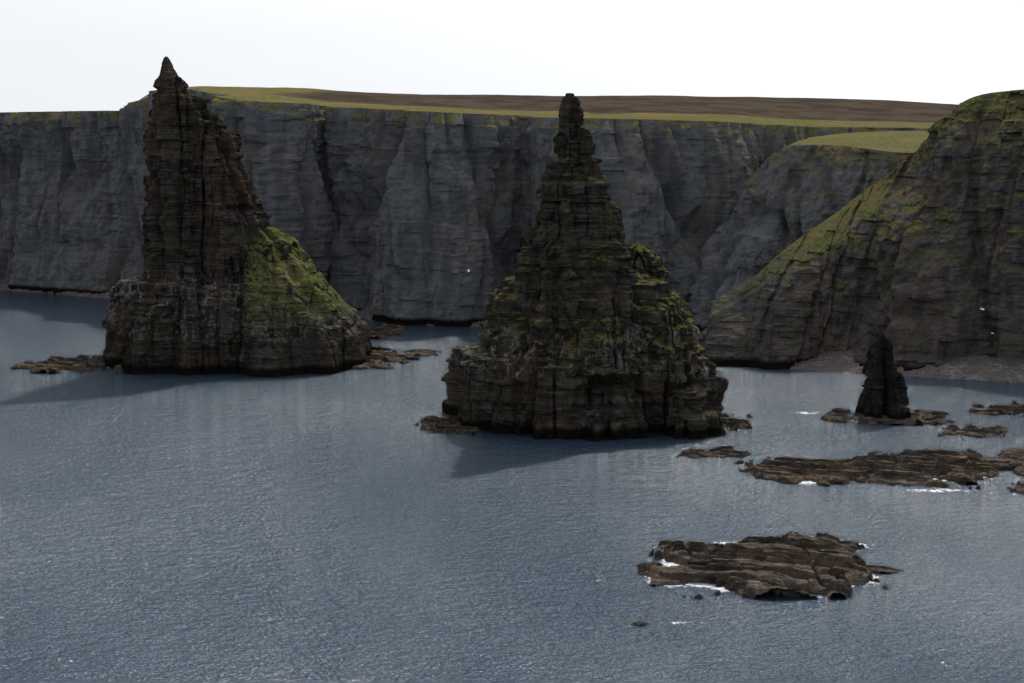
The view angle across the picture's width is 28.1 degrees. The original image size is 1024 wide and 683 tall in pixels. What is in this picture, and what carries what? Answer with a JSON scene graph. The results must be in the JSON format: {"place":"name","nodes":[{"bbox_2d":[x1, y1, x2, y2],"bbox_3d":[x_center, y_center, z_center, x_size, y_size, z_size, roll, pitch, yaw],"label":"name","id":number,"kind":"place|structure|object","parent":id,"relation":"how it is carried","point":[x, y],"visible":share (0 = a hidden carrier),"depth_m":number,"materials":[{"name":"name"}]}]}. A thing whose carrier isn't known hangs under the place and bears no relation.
{"place":"outdoors","nodes":[
{"label":"outdoors","id":0,"kind":"place"},
{"bbox_2d":[0,278,109,298],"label":"boulder beach","id":1,"kind":"structure","parent":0,"point":[3,284],"depth_m":705.62,"materials":[{"name":"grey stone"}]},
{"bbox_2d":[358,306,481,326],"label":"boulder beach","id":2,"kind":"structure","parent":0,"point":[366,313],"depth_m":621.98,"materials":[{"name":"stone"}]},
{"bbox_2d":[0,86,957,326],"bbox_3d":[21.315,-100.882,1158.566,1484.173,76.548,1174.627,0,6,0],"label":"sea cliff","id":3,"kind":"structure","parent":0,"point":[402,209],"depth_m":626.64,"materials":[{"name":"grey stone"}]},
{"bbox_2d":[0,290,1023,682],"bbox_3d":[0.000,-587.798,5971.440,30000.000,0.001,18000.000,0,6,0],"label":"sea water","id":4,"kind":"structure","parent":0,"point":[350,526],"depth_m":299.07,"materials":[{"name":"liquid"}]},
{"bbox_2d":[11,324,441,373],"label":"wave cut platform","id":5,"kind":"structure","parent":4,"relation":"in","point":[375,359],"depth_m":505.95,"materials":[{"name":"brown stone"}]},
{"bbox_2d":[102,56,372,377],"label":"sea stack","id":6,"kind":"object","parent":4,"relation":"in","point":[231,280],"visible":0.97,"depth_m":490.07,"materials":[{"name":"stone"}]},
{"bbox_2d":[414,413,752,434],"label":"wave cut platform","id":7,"kind":"structure","parent":4,"relation":"in","point":[433,424],"depth_m":399.80,"materials":[{"name":"brown stone"}]},
{"bbox_2d":[441,93,728,441],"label":"sea stack","id":8,"kind":"object","parent":4,"relation":"in","point":[591,331],"visible":0.94,"depth_m":393.47,"materials":[{"name":"stone"}]},
{"bbox_2d":[677,446,751,457],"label":"skerry rock","id":9,"kind":"object","parent":4,"relation":"in","point":[724,451],"visible":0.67,"depth_m":367.29,"materials":[{"name":"brown stone"}]},
{"bbox_2d":[631,532,903,625],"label":"skerry rock","id":10,"kind":"object","parent":4,"relation":"in","point":[794,564],"visible":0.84,"depth_m":271.12,"materials":[{"name":"brown stone"}]},
{"bbox_2d":[734,448,1023,488],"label":"skerry rock","id":11,"kind":"object","parent":4,"relation":"in","point":[925,467],"visible":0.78,"depth_m":347.68,"materials":[{"name":"brown stone"}]},
{"bbox_2d":[855,330,910,423],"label":"sea stack","id":12,"kind":"object","parent":4,"relation":"in","point":[884,392],"visible":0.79,"depth_m":408.05,"materials":[{"name":"stone"}]},
{"bbox_2d":[820,408,954,425],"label":"wave cut platform","id":13,"kind":"structure","parent":4,"relation":"in","point":[930,417],"depth_m":408.45,"materials":[{"name":"brown stone"}]},
{"bbox_2d":[938,400,1023,493],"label":"skerry rock","id":14,"kind":"object","parent":4,"relation":"in","point":[1012,456],"visible":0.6,"depth_m":392.04,"materials":[{"name":"brown stone"}]},
{"bbox_2d":[0,0,1023,111],"label":"sky","id":15,"kind":"structure","parent":0,"point":[56,55],"materials":[{"name":"white"}]},
{"bbox_2d":[689,131,928,331],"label":"headland cliff","id":16,"kind":"structure","parent":0,"point":[789,195],"depth_m":579.42,"materials":[{"name":"grey stone"}]},
{"bbox_2d":[699,89,1023,370],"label":"headland cliff","id":17,"kind":"structure","parent":0,"point":[917,257],"depth_m":501.49,"materials":[{"name":"grey stone"}]},
{"bbox_2d":[790,349,1023,382],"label":"boulder beach","id":18,"kind":"structure","parent":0,"point":[981,368],"depth_m":483.34,"materials":[{"name":"grey stone"}]}
]}

